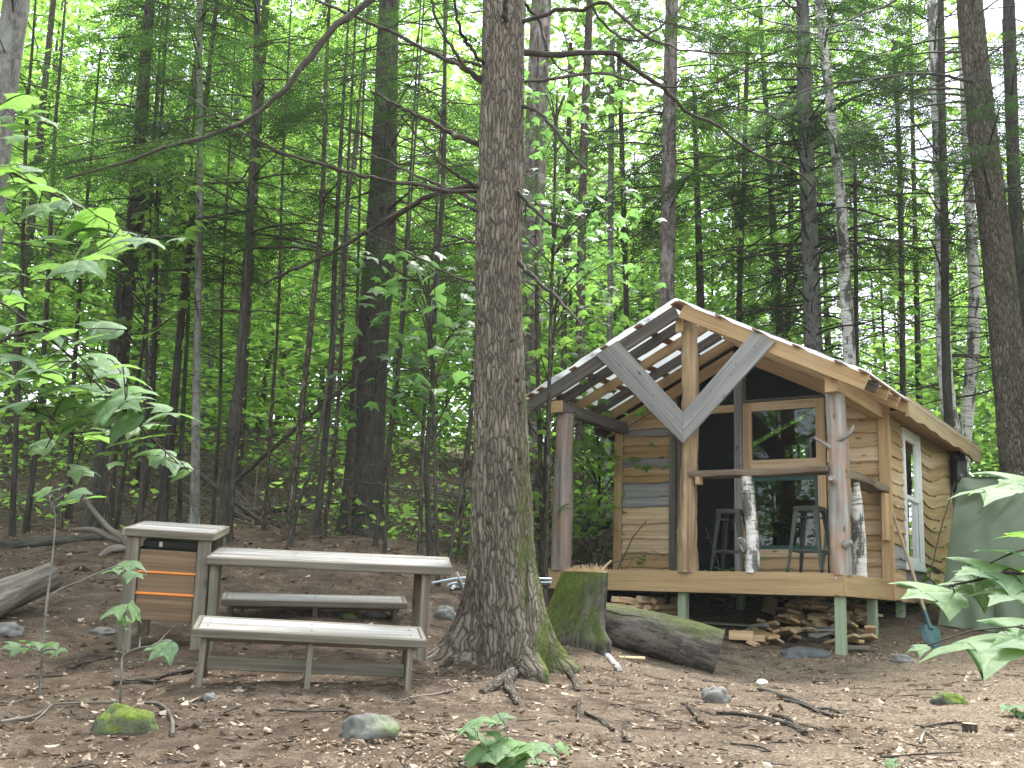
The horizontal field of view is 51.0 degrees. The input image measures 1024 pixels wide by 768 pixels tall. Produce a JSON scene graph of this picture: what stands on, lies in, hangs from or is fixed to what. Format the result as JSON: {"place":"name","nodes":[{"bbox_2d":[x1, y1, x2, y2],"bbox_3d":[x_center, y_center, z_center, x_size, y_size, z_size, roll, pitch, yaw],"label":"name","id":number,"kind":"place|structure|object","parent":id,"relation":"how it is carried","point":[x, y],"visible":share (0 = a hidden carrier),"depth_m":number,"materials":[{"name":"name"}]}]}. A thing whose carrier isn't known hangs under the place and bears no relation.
{"place":"outdoors","nodes":[
{"label":"outdoors","id":0,"kind":"place"},
{"bbox_2d":[0,93,186,310],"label":"maple branch","id":1,"kind":"object","parent":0,"point":[87,224],"visible":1,"depth_m":3.78,"materials":[{"name":"green plant"}]},
{"bbox_2d":[0,406,1023,767],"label":"ground","id":2,"kind":"structure","parent":0,"point":[70,630],"depth_m":7.44,"materials":[{"name":"soil"}]},
{"bbox_2d":[0,621,24,637],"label":"stone","id":3,"kind":"object","parent":2,"relation":"on","point":[12,629],"visible":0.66,"depth_m":8.14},
{"bbox_2d":[0,562,60,616],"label":"fallen log","id":4,"kind":"object","parent":2,"relation":"on","point":[18,590],"visible":0.96,"depth_m":8.74,"materials":[{"name":"grey wood"}]},
{"bbox_2d":[0,0,111,533],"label":"sapling","id":5,"kind":"object","parent":2,"relation":"on","point":[26,527],"visible":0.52,"depth_m":13.71,"materials":[{"name":"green plant"}]},
{"bbox_2d":[0,701,117,725],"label":"stick","id":6,"kind":"object","parent":2,"relation":"on","point":[48,706],"visible":0.99,"depth_m":6.09,"materials":[{"name":"brown wood"}]},
{"bbox_2d":[0,532,121,548],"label":"fallen log","id":7,"kind":"object","parent":2,"relation":"on","point":[32,542],"visible":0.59,"depth_m":11.87,"materials":[{"name":"wood"}]},
{"bbox_2d":[0,0,129,536],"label":"sapling","id":8,"kind":"object","parent":2,"relation":"on","point":[12,507],"visible":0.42,"depth_m":13.46,"materials":[{"name":"green plant"}]},
{"bbox_2d":[1,485,146,698],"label":"maple seedling","id":9,"kind":"object","parent":2,"relation":"on","point":[129,574],"visible":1,"depth_m":6.64,"materials":[{"name":"green plant"}]},
{"bbox_2d":[0,30,180,518],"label":"sapling","id":10,"kind":"object","parent":2,"relation":"on","point":[71,440],"visible":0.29,"depth_m":15.39,"materials":[{"name":"green plant"}]},
{"bbox_2d":[0,0,192,285],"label":"forest tree","id":11,"kind":"object","parent":2,"relation":"on","point":[14,15],"visible":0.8,"depth_m":10.22,"materials":[{"name":"grey plant"}]},
{"bbox_2d":[73,496,126,555],"bbox_3d":[-4.275,1.520,11.292,0.670,0.674,0.127,2,-12,0],"label":"dead root snag","id":12,"kind":"object","parent":2,"relation":"on","point":[111,533],"visible":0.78,"depth_m":11.25,"materials":[{"name":"grey wood"}]},
{"bbox_2d":[0,301,200,484],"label":"maple branch","id":13,"kind":"object","parent":2,"relation":"on","point":[116,414],"visible":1,"depth_m":3.33,"materials":[{"name":"green plant"}]},
{"bbox_2d":[87,627,117,635],"bbox_3d":[-3.209,1.957,8.420,0.253,0.103,0.201,2,-12,3],"label":"stone","id":14,"kind":"object","parent":2,"relation":"on","point":[102,631],"visible":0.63,"depth_m":8.36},
{"bbox_2d":[3,0,226,530],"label":"sapling","id":15,"kind":"object","parent":2,"relation":"on","point":[108,504],"visible":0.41,"depth_m":13.63,"materials":[{"name":"green plant"}]},
{"bbox_2d":[92,703,158,734],"bbox_3d":[-2.079,1.849,5.782,0.422,0.250,0.306,-2,-12,19],"label":"mossy rock","id":16,"kind":"object","parent":2,"relation":"on","point":[114,718],"visible":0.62,"depth_m":5.68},
{"bbox_2d":[42,0,231,523],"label":"sapling","id":17,"kind":"object","parent":2,"relation":"on","point":[153,387],"visible":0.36,"depth_m":13.88,"materials":[{"name":"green plant"}]},
{"bbox_2d":[99,600,177,703],"bbox_3d":[-2.244,1.597,6.380,0.487,0.610,0.234,4,-12,-9],"label":"maple seedling","id":18,"kind":"object","parent":2,"relation":"on","point":[167,649],"visible":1,"depth_m":6.42,"materials":[{"name":"green plant"}]},
{"bbox_2d":[0,0,294,528],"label":"forest tree","id":19,"kind":"object","parent":2,"relation":"on","point":[96,482],"visible":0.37,"depth_m":14.82,"materials":[{"name":"green plant"}]},
{"bbox_2d":[74,4,230,528],"bbox_3d":[-4.698,-1.685,14.124,2.047,7.394,1.830,2,-12,0],"label":"sapling","id":20,"kind":"object","parent":2,"relation":"on","point":[116,525],"visible":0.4,"depth_m":13.85,"materials":[{"name":"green plant"}]},
{"bbox_2d":[113,668,193,684],"bbox_3d":[-2.308,1.924,7.034,0.571,0.101,0.218,13,-16,-43],"label":"stick","id":21,"kind":"object","parent":2,"relation":"on","point":[154,679],"visible":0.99,"depth_m":6.94,"materials":[{"name":"wood"}]},
{"bbox_2d":[0,114,310,522],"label":"young maple","id":22,"kind":"object","parent":2,"relation":"on","point":[189,235],"visible":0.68,"depth_m":12.91,"materials":[{"name":"green plant"}]},
{"bbox_2d":[139,701,174,735],"bbox_3d":[-1.952,1.869,6.016,0.111,0.096,0.902,8,-13,-28],"label":"stick","id":23,"kind":"object","parent":2,"relation":"on","point":[172,722],"visible":1,"depth_m":6.04,"materials":[{"name":"grey wood"}]},
{"bbox_2d":[117,521,229,651],"bbox_3d":[-2.594,1.604,8.203,0.669,1.024,0.619,4,-3,-4],"label":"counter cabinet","id":24,"kind":"object","parent":2,"relation":"on","point":[172,586],"visible":0.82,"depth_m":7.95,"materials":[{"name":"brown wood"}]},
{"bbox_2d":[143,537,198,551],"bbox_3d":[-2.590,1.462,8.207,0.403,0.540,0.347,4,-3,-4],"label":"storage bin","id":25,"kind":"object","parent":24,"relation":"in","point":[152,543],"visible":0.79,"depth_m":8.06,"materials":[{"name":"black plastic"}]},
{"bbox_2d":[49,0,325,521],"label":"forest tree","id":26,"kind":"object","parent":2,"relation":"on","point":[162,513],"visible":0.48,"depth_m":13.41,"materials":[{"name":"green plant"}]},
{"bbox_2d":[107,1,294,522],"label":"sapling","id":27,"kind":"object","parent":2,"relation":"on","point":[180,480],"visible":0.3,"depth_m":14.15,"materials":[{"name":"green plant"}]},
{"bbox_2d":[139,426,270,527],"bbox_3d":[-3.957,1.125,13.517,2.381,1.435,0.084,-3,-13,25],"label":"fallen pole","id":28,"kind":"object","parent":2,"relation":"on","point":[209,482],"visible":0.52,"depth_m":13.32,"materials":[{"name":"wood"}]},
{"bbox_2d":[49,0,362,523],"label":"forest tree","id":29,"kind":"object","parent":2,"relation":"on","point":[194,515],"visible":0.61,"depth_m":13.09,"materials":[{"name":"green plant"}]},
{"bbox_2d":[149,17,273,524],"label":"sapling","id":30,"kind":"object","parent":2,"relation":"on","point":[213,509],"visible":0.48,"depth_m":14.13,"materials":[{"name":"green plant"}]},
{"bbox_2d":[158,161,290,542],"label":"forest tree","id":31,"kind":"object","parent":2,"relation":"on","point":[229,538],"visible":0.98,"depth_m":12.06,"materials":[{"name":"grey plant"}]},
{"bbox_2d":[62,0,424,537],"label":"forest tree","id":32,"kind":"object","parent":2,"relation":"on","point":[223,512],"visible":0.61,"depth_m":12.84,"materials":[{"name":"green plant"}]},
{"bbox_2d":[200,0,328,529],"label":"sapling","id":33,"kind":"object","parent":2,"relation":"on","point":[265,499],"visible":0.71,"depth_m":13.09,"materials":[{"name":"brown plant"}]},
{"bbox_2d":[150,0,421,541],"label":"sapling","id":34,"kind":"object","parent":2,"relation":"on","point":[290,508],"visible":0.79,"depth_m":12.18,"materials":[{"name":"green plant"}]},
{"bbox_2d":[236,361,372,482],"bbox_3d":[-2.624,0.478,13.511,1.720,1.571,0.056,0,-12,10],"label":"fallen pole","id":35,"kind":"object","parent":2,"relation":"on","point":[252,466],"visible":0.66,"depth_m":13.49,"materials":[{"name":"wood"}]},
{"bbox_2d":[191,615,426,689],"bbox_3d":[-1.354,1.868,7.138,1.504,0.501,0.516,5,-1,-10],"label":"bench","id":36,"kind":"object","parent":2,"relation":"on","point":[408,640],"visible":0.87,"depth_m":7.06,"materials":[{"name":"wood"}]},
{"bbox_2d":[221,592,407,620],"bbox_3d":[-1.679,2.043,9.104,1.537,0.470,0.294,3,0,-11],"label":"bench","id":37,"kind":"object","parent":2,"relation":"on","point":[314,603],"visible":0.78,"depth_m":9.02,"materials":[{"name":"wood"}]},
{"bbox_2d":[230,5,419,547],"bbox_3d":[-1.696,-1.855,12.146,2.078,7.637,2.116,-7,-15,39],"label":"sapling","id":38,"kind":"object","parent":2,"relation":"on","point":[294,522],"visible":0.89,"depth_m":11.74,"materials":[{"name":"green plant"}]},
{"bbox_2d":[205,547,451,660],"bbox_3d":[-1.415,1.772,8.231,1.838,0.898,0.546,4,-1,-6],"label":"camp table","id":39,"kind":"object","parent":2,"relation":"on","point":[422,569],"visible":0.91,"depth_m":8.07,"materials":[{"name":"wood"}]},
{"bbox_2d":[219,0,439,533],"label":"sapling","id":40,"kind":"object","parent":2,"relation":"on","point":[316,528],"visible":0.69,"depth_m":12.86,"materials":[{"name":"green plant"}]},
{"bbox_2d":[262,7,413,535],"bbox_3d":[-2.033,-1.695,13.558,1.986,7.409,2.159,2,-12,0],"label":"sapling","id":41,"kind":"object","parent":2,"relation":"on","point":[349,513],"visible":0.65,"depth_m":13.48,"materials":[{"name":"brown plant"}]},
{"bbox_2d":[256,0,432,536],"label":"sapling","id":42,"kind":"object","parent":2,"relation":"on","point":[331,476],"visible":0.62,"depth_m":12.47,"materials":[{"name":"brown plant"}]},
{"bbox_2d":[341,713,401,741],"bbox_3d":[-0.736,1.824,5.573,0.325,0.232,0.283,1,-12,8],"label":"mossy rock","id":43,"kind":"object","parent":2,"relation":"on","point":[370,726],"visible":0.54,"depth_m":5.49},
{"bbox_2d":[214,0,536,539],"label":"forest tree","id":44,"kind":"object","parent":2,"relation":"on","point":[375,441],"visible":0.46,"depth_m":14.49,"materials":[{"name":"green plant"}]},
{"bbox_2d":[290,0,479,553],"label":"sapling","id":45,"kind":"object","parent":2,"relation":"on","point":[385,536],"visible":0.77,"depth_m":11.54,"materials":[{"name":"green plant"}]},
{"bbox_2d":[0,384,814,602],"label":"brush","id":46,"kind":"object","parent":2,"relation":"on","point":[251,506],"visible":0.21,"depth_m":16.17,"materials":[{"name":"green plant"}]},
{"bbox_2d":[302,0,527,545],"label":"sapling","id":47,"kind":"object","parent":2,"relation":"on","point":[377,523],"visible":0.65,"depth_m":12.42,"materials":[{"name":"green plant"}]},
{"bbox_2d":[0,0,847,704],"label":"hemlock tree","id":48,"kind":"object","parent":2,"relation":"on","point":[500,622],"visible":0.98,"depth_m":8.93,"materials":[{"name":"green plant"}]},
{"bbox_2d":[373,0,475,555],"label":"sapling","id":49,"kind":"object","parent":2,"relation":"on","point":[429,537],"visible":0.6,"depth_m":11.62,"materials":[{"name":"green plant"}]},
{"bbox_2d":[325,234,530,585],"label":"young maple","id":50,"kind":"object","parent":2,"relation":"on","point":[437,351],"visible":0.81,"depth_m":10.91,"materials":[{"name":"green plant"}]},
{"bbox_2d":[433,605,455,619],"bbox_3d":[-0.594,2.051,9.470,0.216,0.197,0.194,-8,-15,40],"label":"stone","id":51,"kind":"object","parent":2,"relation":"on","point":[446,612],"visible":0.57,"depth_m":9.41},
{"bbox_2d":[346,0,569,554],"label":"sapling","id":52,"kind":"object","parent":2,"relation":"on","point":[420,529],"visible":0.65,"depth_m":12.08,"materials":[{"name":"green plant"}]},
{"bbox_2d":[391,100,569,563],"bbox_3d":[-0.389,-1.652,12.713,2.086,7.711,1.455,5,-12,-16],"label":"sapling","id":53,"kind":"object","parent":2,"relation":"on","point":[457,558],"visible":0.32,"depth_m":12.04,"materials":[{"name":"brown plant"}]},
{"bbox_2d":[380,2,593,561],"bbox_3d":[-0.274,-1.744,12.194,2.364,7.732,2.199,2,-12,0],"label":"sapling","id":54,"kind":"object","parent":2,"relation":"on","point":[458,500],"visible":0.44,"depth_m":12.09,"materials":[{"name":"green plant"}]},
{"bbox_2d":[432,572,551,592],"bbox_3d":[-0.197,1.941,10.413,1.192,0.204,0.178,6,-12,-19],"label":"metal frame","id":55,"kind":"object","parent":2,"relation":"on","point":[461,584],"visible":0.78,"depth_m":10.25,"materials":[{"name":"silver metal"}]},
{"bbox_2d":[408,496,586,522],"bbox_3d":[-0.274,2.198,18.422,3.237,0.527,0.295,-2,-12,18],"label":"fallen log","id":56,"kind":"object","parent":2,"relation":"on","point":[412,499],"visible":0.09,"depth_m":18.64,"materials":[{"name":"wood"}]},
{"bbox_2d":[0,297,998,614],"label":"undergrowth","id":57,"kind":"object","parent":2,"relation":"on","point":[404,509],"visible":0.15,"depth_m":17.23,"materials":[{"name":"green plant"}]},
{"bbox_2d":[0,437,1022,767],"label":"leaf litter","id":58,"kind":"object","parent":2,"relation":"on","point":[154,757],"visible":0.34,"depth_m":6.28,"materials":[{"name":"plant"}]},
{"bbox_2d":[419,31,603,580],"bbox_3d":[0.035,-1.154,14.491,2.530,7.946,2.313,2,-12,0],"label":"sapling","id":59,"kind":"object","parent":2,"relation":"on","point":[540,481],"visible":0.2,"depth_m":14.51,"materials":[{"name":"brown plant"}]},
{"bbox_2d":[0,0,1023,493],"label":"distant wood","id":60,"kind":"object","parent":2,"relation":"on","point":[918,370],"visible":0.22,"depth_m":26.44,"materials":[{"name":"green plant"}]},
{"bbox_2d":[0,469,1023,767],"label":"twig litter","id":61,"kind":"object","parent":2,"relation":"on","point":[674,725],"visible":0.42,"depth_m":6.59,"materials":[{"name":"brown plant"}]},
{"bbox_2d":[456,712,570,767],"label":"maple seedling","id":62,"kind":"object","parent":2,"relation":"on","point":[507,752],"visible":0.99,"depth_m":5.12,"materials":[{"name":"green plant"}]},
{"bbox_2d":[3,537,1023,767],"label":"wood chips","id":63,"kind":"object","parent":2,"relation":"on","point":[882,700],"visible":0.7,"depth_m":6.67,"materials":[{"name":"wood"}]},
{"bbox_2d":[426,0,618,562],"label":"forest tree","id":64,"kind":"object","parent":2,"relation":"on","point":[531,150],"visible":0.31,"depth_m":16.24,"materials":[{"name":"brown plant"}]},
{"bbox_2d":[430,40,665,605],"bbox_3d":[0.341,-0.665,12.846,3.056,6.776,2.970,-7,-14,36],"label":"young maple","id":65,"kind":"object","parent":2,"relation":"on","point":[633,216],"visible":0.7,"depth_m":13.04,"materials":[{"name":"green plant"}]},
{"bbox_2d":[423,251,673,575],"bbox_3d":[0.409,0.473,14.877,3.286,4.773,3.347,2,-12,0],"label":"young maple","id":66,"kind":"object","parent":2,"relation":"on","point":[594,515],"visible":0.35,"depth_m":14.64,"materials":[{"name":"green plant"}]},
{"bbox_2d":[464,335,676,566],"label":"young maple","id":67,"kind":"object","parent":2,"relation":"on","point":[579,526],"visible":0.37,"depth_m":15.42,"materials":[{"name":"green plant"}]},
{"bbox_2d":[547,560,611,655],"bbox_3d":[0.535,2.019,9.777,0.710,0.835,1.198,2,-12,0],"label":"tree stump","id":68,"kind":"object","parent":2,"relation":"on","point":[576,611],"visible":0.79,"depth_m":9.53,"materials":[{"name":"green plant"}]},
{"bbox_2d":[465,0,706,370],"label":"maple tree","id":69,"kind":"object","parent":2,"relation":"on","point":[578,37],"visible":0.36,"depth_m":23.18,"materials":[{"name":"green plant"}]},
{"bbox_2d":[557,40,684,516],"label":"forest tree","id":70,"kind":"object","parent":2,"relation":"on","point":[609,333],"visible":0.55,"depth_m":22.05,"materials":[{"name":"brown plant"}]},
{"bbox_2d":[543,0,704,532],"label":"forest tree","id":71,"kind":"object","parent":2,"relation":"on","point":[582,191],"visible":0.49,"depth_m":18.48,"materials":[{"name":"green plant"}]},
{"bbox_2d":[530,0,736,330],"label":"maple tree","id":72,"kind":"object","parent":2,"relation":"on","point":[626,295],"visible":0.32,"depth_m":24.06,"materials":[{"name":"green plant"}]},
{"bbox_2d":[328,632,938,706],"bbox_3d":[1.642,2.426,9.980,8.208,0.627,2.734,11,-15,-38],"label":"sawdust","id":73,"kind":"object","parent":2,"relation":"on","point":[721,649],"visible":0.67,"depth_m":10.93,"materials":[{"name":"brown wood"}]},
{"bbox_2d":[605,603,724,673],"bbox_3d":[1.356,2.366,9.960,1.221,0.638,0.467,0,-12,10],"label":"cut log","id":74,"kind":"object","parent":2,"relation":"on","point":[696,645],"visible":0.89,"depth_m":9.78,"materials":[{"name":"wood"}]},
{"bbox_2d":[546,0,799,318],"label":"forest tree","id":75,"kind":"object","parent":2,"relation":"on","point":[668,171],"visible":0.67,"depth_m":21.53,"materials":[{"name":"green plant"}]},
{"bbox_2d":[701,685,730,702],"bbox_3d":[1.456,2.262,7.651,0.210,0.220,0.181,-1,-12,17],"label":"stone","id":76,"kind":"object","parent":2,"relation":"on","point":[713,694],"visible":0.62,"depth_m":7.61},
{"bbox_2d":[607,0,883,322],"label":"maple tree","id":77,"kind":"object","parent":2,"relation":"on","point":[747,89],"visible":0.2,"depth_m":25.32,"materials":[{"name":"green plant"}]},
{"bbox_2d":[746,640,759,646],"bbox_3d":[2.608,2.805,11.607,0.106,0.037,0.179,22,0,30],"label":"board offcut","id":78,"kind":"object","parent":2,"relation":"on","point":[753,643],"visible":1,"depth_m":11.55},
{"bbox_2d":[729,630,753,640],"bbox_3d":[2.512,2.754,11.756,0.260,0.100,0.130,-1,-12,17],"label":"board offcut","id":79,"kind":"object","parent":78,"relation":"on","point":[739,635],"visible":1,"depth_m":11.70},
{"bbox_2d":[526,298,980,654],"bbox_3d":[3.602,1.581,14.796,4.330,4.126,6.262,-5,-14,33],"label":"cabin","id":80,"kind":"object","parent":2,"relation":"on","point":[881,449],"visible":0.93,"depth_m":13.40,"materials":[{"name":"brown wood"}]},
{"bbox_2d":[710,509,745,571],"bbox_3d":[2.631,1.886,12.833,0.420,0.758,0.418,-5,-13,30],"label":"bar stool","id":81,"kind":"object","parent":80,"relation":"on","point":[736,513],"visible":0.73,"depth_m":12.79,"materials":[{"name":"black metal"}]},
{"bbox_2d":[743,397,825,468],"bbox_3d":[3.483,0.646,13.765,1.077,0.875,0.050,-5,-14,33],"label":"window frame","id":82,"kind":"structure","parent":80,"relation":"in","point":[817,403],"depth_m":13.74,"materials":[{"name":"brown wood"}]},
{"bbox_2d":[743,475,827,557],"bbox_3d":[3.447,1.628,13.567,1.077,1.120,0.046,-5,-14,33],"label":"window frame","id":83,"kind":"structure","parent":80,"relation":"in","point":[820,481],"depth_m":13.42,"materials":[{"name":"brown wood"}]},
{"bbox_2d":[786,505,829,572],"bbox_3d":[3.369,1.768,12.119,0.420,0.758,0.418,-6,-14,35],"label":"bar stool","id":84,"kind":"object","parent":80,"relation":"on","point":[815,510],"visible":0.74,"depth_m":12.10,"materials":[{"name":"black metal"}]},
{"bbox_2d":[901,427,927,572],"bbox_3d":[5.205,1.520,13.959,0.120,1.805,0.980,-5,-14,33],"label":"window frame","id":85,"kind":"structure","parent":80,"relation":"in","point":[911,450],"depth_m":14.09,"materials":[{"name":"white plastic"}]},
{"bbox_2d":[950,451,969,492],"bbox_3d":[6.659,1.264,15.931,0.310,0.730,0.282,2,-12,0],"label":"black bag","id":86,"kind":"object","parent":80,"relation":"hanging from","point":[958,463],"visible":0.62,"depth_m":15.87,"materials":[{"name":"plastic"}]},
{"bbox_2d":[716,711,808,735],"bbox_3d":[1.699,2.092,6.645,0.517,0.070,0.713,9,-14,-31],"label":"stick","id":87,"kind":"object","parent":2,"relation":"on","point":[780,718],"visible":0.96,"depth_m":6.74,"materials":[{"name":"wood"}]},
{"bbox_2d":[761,596,777,615],"bbox_3d":[3.189,2.737,13.270,0.170,0.050,0.340,20,23,13],"label":"board offcut","id":88,"kind":"object","parent":2,"relation":"on","point":[770,604],"visible":0.86,"depth_m":13.22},
{"bbox_2d":[757,687,842,717],"bbox_3d":[2.058,2.290,7.747,0.189,0.080,1.506,3,-12,-6],"label":"stick","id":89,"kind":"object","parent":2,"relation":"on","point":[789,699],"visible":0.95,"depth_m":7.54,"materials":[{"name":"wood"}]},
{"bbox_2d":[780,646,831,658],"bbox_3d":[3.061,2.824,11.115,0.631,0.205,0.292,5,-12,-15],"label":"stone","id":90,"kind":"object","parent":2,"relation":"on","point":[797,652],"visible":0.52,"depth_m":11.02,"materials":[{"name":"stone"}]},
{"bbox_2d":[615,0,1022,457],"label":"forest tree","id":91,"kind":"object","parent":2,"relation":"on","point":[810,235],"visible":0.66,"depth_m":21.43,"materials":[{"name":"green plant"}]},
{"bbox_2d":[724,0,946,365],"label":"forest tree","id":92,"kind":"object","parent":2,"relation":"on","point":[819,10],"visible":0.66,"depth_m":20.08,"materials":[{"name":"green plant"}]},
{"bbox_2d":[672,0,1023,475],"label":"forest tree","id":93,"kind":"object","parent":2,"relation":"on","point":[1000,281],"visible":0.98,"depth_m":16.43,"materials":[{"name":"green plant"}]},
{"bbox_2d":[779,149,966,378],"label":"forest tree","id":94,"kind":"object","parent":2,"relation":"on","point":[856,306],"visible":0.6,"depth_m":20.38,"materials":[{"name":"green plant"}]},
{"bbox_2d":[755,0,1023,395],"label":"maple tree","id":95,"kind":"object","parent":2,"relation":"on","point":[900,291],"visible":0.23,"depth_m":24.14,"materials":[{"name":"green plant"}]},
{"bbox_2d":[759,0,1023,433],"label":"forest tree","id":96,"kind":"object","parent":2,"relation":"on","point":[931,19],"visible":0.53,"depth_m":18.91,"materials":[{"name":"green plant"}]},
{"bbox_2d":[893,512,941,647],"bbox_3d":[4.537,2.186,12.159,0.210,1.560,1.256,2,-12,0],"label":"shovel","id":97,"kind":"object","parent":2,"relation":"on","point":[930,632],"visible":0.88,"depth_m":11.63,"materials":[{"name":"brown wood"}]},
{"bbox_2d":[814,0,1022,427],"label":"forest tree","id":98,"kind":"object","parent":2,"relation":"on","point":[947,399],"visible":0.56,"depth_m":18.62,"materials":[{"name":"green plant"}]},
{"bbox_2d":[929,692,967,704],"bbox_3d":[3.082,2.247,7.555,0.284,0.154,0.227,5,-12,-15],"label":"stone","id":99,"kind":"object","parent":2,"relation":"on","point":[944,698],"visible":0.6,"depth_m":7.50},
{"bbox_2d":[887,472,1023,621],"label":"maple branch","id":100,"kind":"object","parent":2,"relation":"on","point":[978,577],"visible":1,"depth_m":2.27,"materials":[{"name":"green plant"}]},
{"bbox_2d":[906,617,1023,681],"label":"maple branch","id":101,"kind":"object","parent":2,"relation":"on","point":[991,654],"visible":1,"depth_m":1.94,"materials":[{"name":"green plant"}]},
{"bbox_2d":[909,0,1023,406],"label":"forest tree","id":102,"kind":"object","parent":2,"relation":"on","point":[1011,84],"visible":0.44,"depth_m":19.14,"materials":[{"name":"green plant"}]},
{"bbox_2d":[957,19,980,471],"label":"forest tree","id":103,"kind":"object","parent":2,"relation":"on","point":[968,404],"visible":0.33,"depth_m":19.62,"materials":[{"name":"grey plant"}]},
{"bbox_2d":[929,472,1023,632],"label":"shower tent","id":104,"kind":"object","parent":2,"relation":"on","point":[975,524],"visible":0.65,"depth_m":12.87,"materials":[{"name":"green fabric"}]},
{"bbox_2d":[999,703,1023,718],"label":"maple seedling","id":105,"kind":"object","parent":2,"relation":"on","point":[1010,708],"visible":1,"depth_m":6.97,"materials":[{"name":"green plant"}]},
{"bbox_2d":[0,0,1023,475],"label":"sky","id":106,"kind":"structure","parent":0,"point":[996,15],"materials":[{"name":"white"}]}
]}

